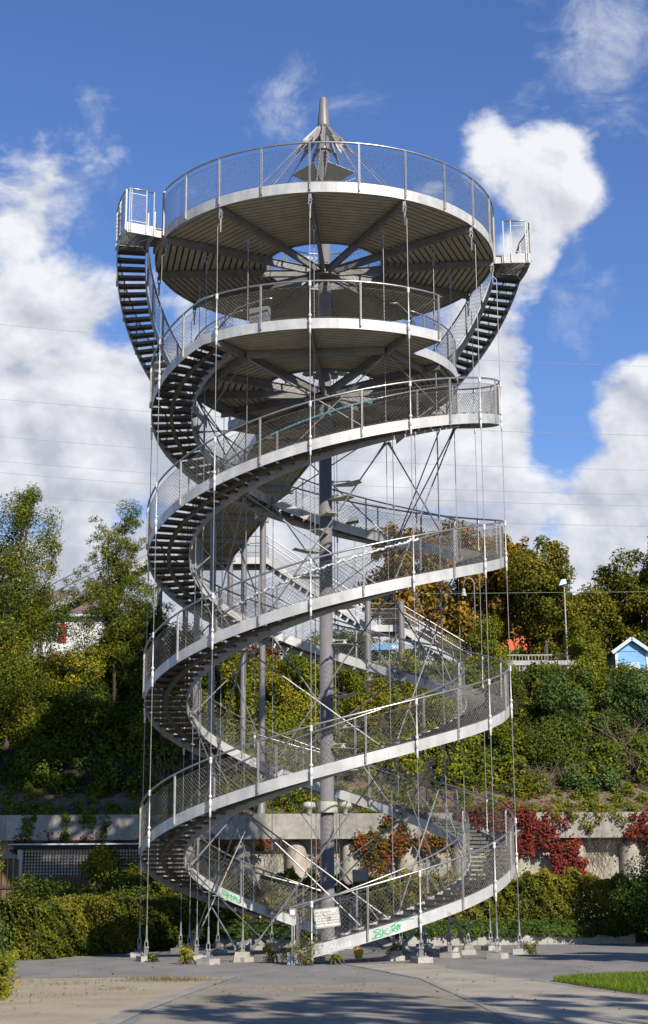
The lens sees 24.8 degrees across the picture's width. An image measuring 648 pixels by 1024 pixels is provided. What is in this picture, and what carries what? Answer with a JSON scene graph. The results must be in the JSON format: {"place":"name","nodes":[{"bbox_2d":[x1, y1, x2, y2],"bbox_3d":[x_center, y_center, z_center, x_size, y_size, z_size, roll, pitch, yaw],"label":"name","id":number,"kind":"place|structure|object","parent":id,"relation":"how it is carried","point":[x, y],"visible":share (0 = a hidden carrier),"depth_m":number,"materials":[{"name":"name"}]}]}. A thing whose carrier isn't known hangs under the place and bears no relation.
{"place":"outdoors","nodes":[
{"label":"outdoors","id":0,"kind":"place"},
{"bbox_2d":[0,977,218,1023],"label":"gravel ground","id":1,"kind":"structure","parent":0,"point":[96,1005],"depth_m":27.89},
{"bbox_2d":[0,947,20,1000],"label":"box hedge","id":2,"kind":"object","parent":1,"relation":"on","point":[7,958],"visible":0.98,"depth_m":28.09,"materials":[{"name":"green plant"}]},
{"bbox_2d":[9,975,381,1002],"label":"dry grass tufts","id":3,"kind":"object","parent":1,"relation":"on","point":[167,978],"visible":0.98,"depth_m":32.66,"materials":[{"name":"beige plant"}]},
{"bbox_2d":[5,494,611,525],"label":"power cable","id":4,"kind":"object","parent":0,"point":[360,517],"visible":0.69,"depth_m":140.84,"materials":[{"name":"metal"}]},
{"bbox_2d":[3,399,616,434],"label":"power cable","id":5,"kind":"object","parent":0,"point":[219,416],"visible":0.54,"depth_m":143.00,"materials":[{"name":"metal"}]},
{"bbox_2d":[7,437,618,469],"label":"power cable","id":6,"kind":"object","parent":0,"point":[346,460],"visible":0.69,"depth_m":142.21,"materials":[{"name":"metal"}]},
{"bbox_2d":[0,472,629,505],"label":"power cable","id":7,"kind":"object","parent":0,"point":[333,495],"visible":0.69,"depth_m":141.36,"materials":[{"name":"metal"}]},
{"bbox_2d":[4,461,635,494],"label":"power cable","id":8,"kind":"object","parent":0,"point":[357,485],"visible":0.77,"depth_m":141.62,"materials":[{"name":"metal"}]},
{"bbox_2d":[0,671,647,810],"bbox_3d":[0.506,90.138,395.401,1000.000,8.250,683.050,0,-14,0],"label":"hillside","id":9,"kind":"structure","parent":0,"point":[117,790],"depth_m":67.47,"materials":[{"name":"green plant"}]},
{"bbox_2d":[0,679,44,749],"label":"bush","id":10,"kind":"object","parent":9,"relation":"on","point":[26,728],"visible":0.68,"depth_m":68.49,"materials":[{"name":"green plant"}]},
{"bbox_2d":[0,481,79,749],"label":"locust tree","id":11,"kind":"object","parent":9,"relation":"on","point":[13,638],"visible":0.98,"depth_m":69.63,"materials":[{"name":"green plant"}]},
{"bbox_2d":[0,735,83,791],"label":"bush","id":12,"kind":"object","parent":9,"relation":"on","point":[12,772],"visible":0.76,"depth_m":66.22,"materials":[{"name":"green plant"}]},
{"bbox_2d":[25,590,117,673],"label":"white house","id":13,"kind":"structure","parent":9,"relation":"on","point":[80,608],"depth_m":92.87,"materials":[{"name":"paint"}]},
{"bbox_2d":[37,639,125,705],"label":"bush","id":14,"kind":"object","parent":9,"relation":"on","point":[73,679],"visible":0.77,"depth_m":70.99,"materials":[{"name":"green plant"}]},
{"bbox_2d":[38,682,140,754],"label":"bush","id":15,"kind":"object","parent":9,"relation":"on","point":[57,713],"visible":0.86,"depth_m":68.47,"materials":[{"name":"green plant"}]},
{"bbox_2d":[0,647,229,797],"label":"undergrowth","id":16,"kind":"object","parent":9,"relation":"on","point":[133,781],"visible":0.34,"depth_m":67.48,"materials":[{"name":"green plant"}]},
{"bbox_2d":[58,498,174,705],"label":"locust tree","id":17,"kind":"object","parent":9,"relation":"on","point":[118,624],"visible":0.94,"depth_m":71.54,"materials":[{"name":"green plant"}]},
{"bbox_2d":[106,604,189,697],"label":"bush","id":18,"kind":"object","parent":9,"relation":"on","point":[148,629],"visible":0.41,"depth_m":72.09,"materials":[{"name":"green plant"}]},
{"bbox_2d":[127,706,185,769],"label":"bush","id":19,"kind":"object","parent":9,"relation":"on","point":[138,726],"visible":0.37,"depth_m":67.32,"materials":[{"name":"green plant"}]},
{"bbox_2d":[126,747,205,791],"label":"dead bush","id":20,"kind":"object","parent":9,"relation":"on","point":[163,778],"visible":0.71,"depth_m":65.62,"materials":[{"name":"plant"}]},
{"bbox_2d":[150,622,239,696],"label":"bush","id":21,"kind":"object","parent":9,"relation":"on","point":[206,674],"visible":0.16,"depth_m":72.26,"materials":[{"name":"green plant"}]},
{"bbox_2d":[214,652,255,732],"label":"bush","id":22,"kind":"object","parent":9,"relation":"on","point":[225,671],"visible":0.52,"depth_m":70.08,"materials":[{"name":"green plant"}]},
{"bbox_2d":[3,432,470,813],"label":"footbridge","id":23,"kind":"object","parent":9,"relation":"on","point":[264,563],"visible":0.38,"depth_m":70.61,"materials":[{"name":"metal"}]},
{"bbox_2d":[235,643,290,671],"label":"leafy tree","id":24,"kind":"object","parent":9,"relation":"on","point":[268,651],"visible":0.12,"depth_m":94.49,"materials":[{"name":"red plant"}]},
{"bbox_2d":[265,652,319,725],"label":"bush","id":25,"kind":"object","parent":9,"relation":"on","point":[281,687],"visible":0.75,"depth_m":70.72,"materials":[{"name":"green plant"}]},
{"bbox_2d":[271,789,319,809],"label":"bush","id":26,"kind":"object","parent":9,"relation":"on","point":[301,796],"visible":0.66,"depth_m":64.08,"materials":[{"name":"green plant"}]},
{"bbox_2d":[306,750,364,786],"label":"dead bush","id":27,"kind":"object","parent":9,"relation":"on","point":[347,772],"visible":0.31,"depth_m":66.18,"materials":[{"name":"brown plant"}]},
{"bbox_2d":[316,654,365,715],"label":"bush","id":28,"kind":"object","parent":9,"relation":"on","point":[349,680],"visible":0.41,"depth_m":71.13,"materials":[{"name":"green plant"}]},
{"bbox_2d":[299,627,390,672],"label":"leafy tree","id":29,"kind":"object","parent":9,"relation":"on","point":[349,647],"visible":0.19,"depth_m":95.27,"materials":[{"name":"green plant"}]},
{"bbox_2d":[190,647,506,794],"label":"undergrowth","id":30,"kind":"object","parent":9,"relation":"on","point":[284,721],"visible":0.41,"depth_m":68.69,"materials":[{"name":"green plant"}]},
{"bbox_2d":[346,516,358,673],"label":"street lamp","id":31,"kind":"object","parent":9,"relation":"on","point":[353,520],"visible":0.48,"depth_m":85.41,"materials":[{"name":"grey metal"}]},
{"bbox_2d":[340,678,408,729],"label":"bush","id":32,"kind":"object","parent":9,"relation":"on","point":[381,698],"visible":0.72,"depth_m":69.78,"materials":[{"name":"green plant"}]},
{"bbox_2d":[371,643,398,649],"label":"blue banner","id":33,"kind":"object","parent":9,"relation":"on","point":[386,646],"visible":0.27,"depth_m":82.57,"materials":[{"name":"paint"}]},
{"bbox_2d":[372,638,434,670],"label":"leafy tree","id":34,"kind":"object","parent":9,"relation":"on","point":[421,657],"visible":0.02,"depth_m":99.22,"materials":[{"name":"green plant"}]},
{"bbox_2d":[387,688,450,743],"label":"bush","id":35,"kind":"object","parent":9,"relation":"on","point":[429,710],"visible":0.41,"depth_m":69.11,"materials":[{"name":"green plant"}]},
{"bbox_2d":[357,518,548,658],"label":"chestnut tree","id":36,"kind":"object","parent":9,"relation":"on","point":[428,594],"visible":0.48,"depth_m":85.44,"materials":[{"name":"orange plant"}]},
{"bbox_2d":[433,613,513,674],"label":"bush","id":37,"kind":"object","parent":9,"relation":"on","point":[490,649],"visible":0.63,"depth_m":75.24,"materials":[{"name":"green plant"}]},
{"bbox_2d":[372,660,575,672],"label":"guard rail","id":38,"kind":"object","parent":9,"relation":"on","point":[560,662],"visible":0.07,"depth_m":80.33,"materials":[{"name":"grey metal"}]},
{"bbox_2d":[473,719,529,774],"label":"bush","id":39,"kind":"object","parent":9,"relation":"on","point":[500,733],"visible":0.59,"depth_m":67.42,"materials":[{"name":"green plant"}]},
{"bbox_2d":[479,669,542,734],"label":"bush","id":40,"kind":"object","parent":9,"relation":"on","point":[521,714],"visible":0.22,"depth_m":70.09,"materials":[{"name":"green plant"}]},
{"bbox_2d":[500,636,552,667],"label":"red roof house","id":41,"kind":"structure","parent":9,"relation":"on","point":[512,647],"depth_m":110.38,"materials":[{"name":"tile"}]},
{"bbox_2d":[491,667,562,707],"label":"bush","id":42,"kind":"object","parent":9,"relation":"on","point":[519,692],"visible":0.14,"depth_m":71.99,"materials":[{"name":"green plant"}]},
{"bbox_2d":[421,659,647,787],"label":"undergrowth","id":43,"kind":"object","parent":9,"relation":"on","point":[602,751],"visible":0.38,"depth_m":67.33,"materials":[{"name":"green plant"}]},
{"bbox_2d":[500,535,579,659],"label":"leafy tree","id":44,"kind":"object","parent":9,"relation":"on","point":[543,615],"visible":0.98,"depth_m":83.98,"materials":[{"name":"green plant"}]},
{"bbox_2d":[506,654,577,670],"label":"white railing","id":45,"kind":"object","parent":9,"relation":"on","point":[541,655],"visible":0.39,"depth_m":75.79,"materials":[{"name":"grey metal"}]},
{"bbox_2d":[478,647,606,674],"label":"garden hedge","id":46,"kind":"object","parent":9,"relation":"on","point":[515,651],"visible":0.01,"depth_m":104.68,"materials":[{"name":"green plant"}]},
{"bbox_2d":[504,748,585,789],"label":"dead bush","id":47,"kind":"object","parent":9,"relation":"on","point":[550,774],"visible":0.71,"depth_m":66.25,"materials":[{"name":"plant"}]},
{"bbox_2d":[517,711,586,768],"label":"bush","id":48,"kind":"object","parent":9,"relation":"on","point":[552,738],"visible":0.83,"depth_m":67.32,"materials":[{"name":"green plant"}]},
{"bbox_2d":[524,591,601,671],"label":"leafy tree","id":49,"kind":"object","parent":9,"relation":"on","point":[555,648],"visible":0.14,"depth_m":89.64,"materials":[{"name":"green plant"}]},
{"bbox_2d":[558,579,568,668],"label":"street lamp","id":50,"kind":"object","parent":9,"relation":"on","point":[563,582],"visible":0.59,"depth_m":83.15,"materials":[{"name":"grey metal"}]},
{"bbox_2d":[513,582,643,672],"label":"leafy tree","id":51,"kind":"object","parent":9,"relation":"on","point":[597,621],"visible":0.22,"depth_m":91.19,"materials":[{"name":"green plant"}]},
{"bbox_2d":[546,655,615,703],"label":"bush","id":52,"kind":"object","parent":9,"relation":"on","point":[595,678],"visible":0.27,"depth_m":71.81,"materials":[{"name":"green plant"}]},
{"bbox_2d":[534,667,630,741],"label":"bush","id":53,"kind":"object","parent":9,"relation":"on","point":[553,693],"visible":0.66,"depth_m":69.30,"materials":[{"name":"green plant"}]},
{"bbox_2d":[562,617,608,675],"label":"bush","id":54,"kind":"object","parent":9,"relation":"on","point":[585,645],"visible":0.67,"depth_m":74.66,"materials":[{"name":"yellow plant"}]},
{"bbox_2d":[571,708,647,759],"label":"dead bush","id":55,"kind":"object","parent":9,"relation":"on","point":[620,739],"visible":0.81,"depth_m":68.01,"materials":[{"name":"plant"}]},
{"bbox_2d":[581,548,647,670],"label":"leafy tree","id":56,"kind":"object","parent":9,"relation":"on","point":[633,587],"visible":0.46,"depth_m":92.37,"materials":[{"name":"green plant"}]},
{"bbox_2d":[599,663,647,745],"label":"bush","id":57,"kind":"object","parent":9,"relation":"on","point":[639,682],"visible":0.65,"depth_m":69.10,"materials":[{"name":"green plant"}]},
{"bbox_2d":[606,636,647,673],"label":"garden hut","id":58,"kind":"object","parent":9,"relation":"on","point":[632,650],"visible":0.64,"depth_m":87.47,"materials":[{"name":"blue paint"}]},
{"bbox_2d":[613,663,647,694],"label":"bush","id":59,"kind":"object","parent":9,"relation":"on","point":[622,669],"visible":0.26,"depth_m":72.65,"materials":[{"name":"green plant"}]},
{"bbox_2d":[617,734,647,775],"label":"dead bush","id":60,"kind":"object","parent":9,"relation":"on","point":[634,759],"visible":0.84,"depth_m":66.38,"materials":[{"name":"brown plant"}]},
{"bbox_2d":[636,536,647,625],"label":"leafy tree","id":61,"kind":"object","parent":9,"relation":"on","point":[645,619],"visible":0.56,"depth_m":92.08,"materials":[{"name":"green plant"}]},
{"bbox_2d":[0,764,647,814],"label":"bare soil","id":62,"kind":"structure","parent":0,"point":[67,804],"depth_m":65.00,"materials":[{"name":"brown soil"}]},
{"bbox_2d":[0,774,647,814],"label":"ground cover","id":63,"kind":"object","parent":62,"relation":"on","point":[30,808],"visible":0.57,"depth_m":64.58,"materials":[{"name":"green plant"}]},
{"bbox_2d":[503,769,551,800],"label":"bush","id":64,"kind":"object","parent":62,"relation":"on","point":[528,787],"visible":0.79,"depth_m":65.06,"materials":[{"name":"green plant"}]},
{"bbox_2d":[559,759,621,794],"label":"bush","id":65,"kind":"object","parent":62,"relation":"on","point":[607,779],"visible":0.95,"depth_m":65.51,"materials":[{"name":"green plant"}]},
{"bbox_2d":[0,324,647,366],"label":"power cable","id":66,"kind":"object","parent":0,"point":[190,341],"visible":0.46,"depth_m":145.18,"materials":[{"name":"metal"}]},
{"bbox_2d":[0,0,647,672],"label":"sky","id":67,"kind":"structure","parent":0,"point":[543,104],"materials":[{"name":"blue"}]},
{"bbox_2d":[9,941,647,1023],"bbox_3d":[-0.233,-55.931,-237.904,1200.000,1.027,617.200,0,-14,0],"label":"ground","id":68,"kind":"structure","parent":0,"point":[556,961],"depth_m":39.00,"materials":[{"name":"grey asphalt"}]},
{"bbox_2d":[0,914,15,954],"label":"plant","id":69,"kind":"object","parent":68,"relation":"on","point":[4,938],"visible":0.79,"depth_m":43.86,"materials":[{"name":"green plant"}]},
{"bbox_2d":[0,858,18,943],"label":"board fence","id":70,"kind":"object","parent":68,"relation":"on","point":[3,887],"visible":0.33,"depth_m":55.03,"materials":[{"name":"brown wood"}]},
{"bbox_2d":[5,871,160,923],"bbox_3d":[-8.639,14.514,53.546,5.812,2.900,2.588,0,-14,0],"label":"climbing shrub","id":71,"kind":"object","parent":68,"relation":"on","point":[36,890],"visible":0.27,"depth_m":53.49,"materials":[{"name":"green plant"}]},
{"bbox_2d":[8,843,164,941],"bbox_3d":[-8.878,14.315,55.108,5.900,3.775,0.500,0,-14,0],"label":"lattice screen","id":72,"kind":"object","parent":68,"relation":"on","point":[61,861],"visible":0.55,"depth_m":55.50,"materials":[{"name":"white paint"}]},
{"bbox_2d":[0,889,191,960],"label":"clipped hedge","id":73,"kind":"object","parent":68,"relation":"on","point":[55,927],"visible":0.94,"depth_m":47.30,"materials":[{"name":"green plant"}]},
{"bbox_2d":[78,842,119,895],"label":"climbing shrub","id":74,"kind":"object","parent":68,"relation":"on","point":[98,859],"visible":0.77,"depth_m":54.99,"materials":[{"name":"green plant"}]},
{"bbox_2d":[105,852,149,898],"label":"climbing shrub","id":75,"kind":"object","parent":68,"relation":"on","point":[135,872],"visible":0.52,"depth_m":54.80,"materials":[{"name":"green plant"}]},
{"bbox_2d":[97,976,235,1023],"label":"paving strip","id":76,"kind":"object","parent":68,"relation":"on","point":[123,1016],"visible":1,"depth_m":26.46,"materials":[{"name":"grey concrete"}]},
{"bbox_2d":[177,943,195,964],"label":"weed","id":77,"kind":"object","parent":68,"relation":"on","point":[184,951],"visible":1,"depth_m":40.65,"materials":[{"name":"yellow plant"}]},
{"bbox_2d":[263,942,279,962],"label":"weed","id":78,"kind":"object","parent":68,"relation":"on","point":[268,952],"visible":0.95,"depth_m":40.83,"materials":[{"name":"green plant"}]},
{"bbox_2d":[286,926,322,965],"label":"weed","id":79,"kind":"object","parent":68,"relation":"on","point":[305,958],"visible":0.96,"depth_m":39.27,"materials":[{"name":"green plant"}]},
{"bbox_2d":[115,97,531,964],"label":"lookout tower","id":80,"kind":"structure","parent":68,"relation":"on","point":[323,321],"depth_m":47.02,"materials":[{"name":"grey metal"}]},
{"bbox_2d":[271,397,378,435],"bbox_3d":[0.035,-2.943,44.785,3.309,1.217,0.383,0,-14,0],"label":"wrapped tape","id":81,"kind":"object","parent":80,"relation":"attached to","point":[302,421],"visible":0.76,"depth_m":44.66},
{"bbox_2d":[234,538,418,606],"bbox_3d":[0.097,1.709,43.973,5.569,2.124,1.073,0,-14,0],"label":"wrapped tape","id":82,"kind":"object","parent":80,"relation":"attached to","point":[328,565],"visible":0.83,"depth_m":43.68,"materials":[{"name":"white plastic"}]},
{"bbox_2d":[314,907,340,928],"bbox_3d":[0.085,10.910,39.686,0.725,0.567,0.018,0,-14,0],"label":"notice sign","id":83,"kind":"object","parent":80,"relation":"attached to","point":[326,917],"visible":1,"depth_m":39.69,"materials":[{"name":"white paper"}]},
{"bbox_2d":[0,812,647,928],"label":"retaining wall","id":84,"kind":"structure","parent":68,"relation":"on","point":[295,829],"depth_m":61.95,"materials":[{"name":"concrete"}]},
{"bbox_2d":[8,830,176,859],"bbox_3d":[-9.639,13.868,61.755,7.182,1.490,0.429,0,-14,0],"label":"wall creeper","id":85,"kind":"object","parent":84,"relation":"attached to","point":[21,841],"depth_m":61.78,"materials":[{"name":"green plant"}]},
{"bbox_2d":[16,805,182,843],"bbox_3d":[-9.333,13.266,61.728,7.133,1.937,0.414,0,-14,0],"label":"wall creeper","id":86,"kind":"object","parent":84,"relation":"attached to","point":[65,834],"depth_m":61.82,"materials":[{"name":"green plant"}]},
{"bbox_2d":[203,833,335,882],"bbox_3d":[-2.199,14.455,61.561,5.729,2.220,0.462,0,-14,-1],"label":"wall creeper","id":87,"kind":"object","parent":84,"relation":"attached to","point":[219,843],"depth_m":61.65,"materials":[{"name":"green plant"}]},
{"bbox_2d":[349,814,452,877],"bbox_3d":[3.214,13.960,61.569,4.355,3.261,0.606,0,-14,0],"label":"wall creeper","id":88,"kind":"object","parent":84,"relation":"attached to","point":[380,846],"depth_m":61.60,"materials":[{"name":"red plant"}]},
{"bbox_2d":[264,835,626,871],"bbox_3d":[5.092,14.287,61.739,15.189,1.468,0.501,0,-14,0],"label":"dry creeper","id":89,"kind":"object","parent":84,"relation":"hanging from","point":[589,850],"visible":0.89,"depth_m":61.76,"materials":[{"name":"red plant"}]},
{"bbox_2d":[452,797,572,870],"bbox_3d":[7.922,13.503,61.669,5.070,3.157,0.626,0,-14,0],"label":"wall creeper","id":90,"kind":"object","parent":84,"relation":"attached to","point":[546,835],"depth_m":61.74,"materials":[{"name":"red plant"}]},
{"bbox_2d":[463,804,628,834],"bbox_3d":[9.244,12.860,61.808,7.085,1.307,0.400,0,-14,0],"label":"wall creeper","id":91,"kind":"object","parent":84,"relation":"attached to","point":[590,825],"depth_m":61.87,"materials":[{"name":"green plant"}]},
{"bbox_2d":[548,833,589,874],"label":"wall creeper","id":92,"kind":"object","parent":84,"relation":"attached to","point":[559,861],"depth_m":61.60,"materials":[{"name":"red plant"}]},
{"bbox_2d":[622,805,647,865],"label":"wall creeper","id":93,"kind":"object","parent":84,"relation":"attached to","point":[643,829],"depth_m":61.73,"materials":[{"name":"red plant"}]},
{"bbox_2d":[135,982,513,1023],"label":"gravel strip","id":94,"kind":"object","parent":68,"relation":"on","point":[404,1003],"visible":1,"depth_m":25.21,"materials":[{"name":"gravel"}]},
{"bbox_2d":[10,946,642,1012],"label":"fallen leaves","id":95,"kind":"object","parent":68,"relation":"on","point":[335,979],"visible":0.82,"depth_m":32.52,"materials":[{"name":"brown plant"}]},
{"bbox_2d":[329,954,345,964],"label":"weed","id":96,"kind":"object","parent":68,"relation":"on","point":[333,958],"visible":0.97,"depth_m":39.50,"materials":[{"name":"green plant"}]},
{"bbox_2d":[351,869,369,946],"bbox_3d":[1.285,13.797,51.437,0.679,2.617,0.062,0,-14,0],"label":"notice sign","id":97,"kind":"object","parent":68,"relation":"on","point":[359,875],"visible":1,"depth_m":51.66,"materials":[{"name":"metal"}]},
{"bbox_2d":[148,865,647,945],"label":"clipped hedge","id":98,"kind":"object","parent":68,"relation":"on","point":[558,891],"visible":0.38,"depth_m":53.46,"materials":[{"name":"green plant"}]},
{"bbox_2d":[214,934,635,947],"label":"wall","id":99,"kind":"structure","parent":68,"relation":"on","point":[439,940],"depth_m":52.10,"materials":[{"name":"concrete"}]},
{"bbox_2d":[178,918,628,939],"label":"ivy bank","id":100,"kind":"structure","parent":99,"relation":"on","point":[586,928],"depth_m":52.19,"materials":[{"name":"green plant"}]},
{"bbox_2d":[346,964,524,1023],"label":"kerb strip","id":101,"kind":"object","parent":68,"relation":"on","point":[503,1015],"visible":1,"depth_m":26.61,"materials":[{"name":"grey concrete"}]},
{"bbox_2d":[521,940,538,953],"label":"weed","id":102,"kind":"object","parent":68,"relation":"on","point":[533,949],"visible":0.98,"depth_m":44.51,"materials":[{"name":"green plant"}]},
{"bbox_2d":[425,963,647,997],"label":"kerb strip","id":103,"kind":"object","parent":68,"relation":"on","point":[540,981],"visible":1,"depth_m":31.21,"materials":[{"name":"grey concrete"}]},
{"bbox_2d":[603,849,647,935],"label":"spreading bush","id":104,"kind":"object","parent":68,"relation":"on","point":[633,910],"visible":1,"depth_m":50.33,"materials":[{"name":"green plant"}]},
{"bbox_2d":[353,964,647,1023],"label":"cobbled path","id":105,"kind":"structure","parent":0,"point":[550,1003],"depth_m":26.50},
{"bbox_2d":[439,592,586,593],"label":"telephone cable","id":106,"kind":"object","parent":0,"point":[534,592],"visible":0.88,"depth_m":78.22,"materials":[{"name":"black rubber"}]},
{"bbox_2d":[551,970,647,995],"bbox_3d":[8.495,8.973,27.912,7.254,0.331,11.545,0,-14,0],"label":"lawn grass","id":107,"kind":"structure","parent":0,"point":[634,981],"depth_m":30.14,"materials":[{"name":"green plant"}]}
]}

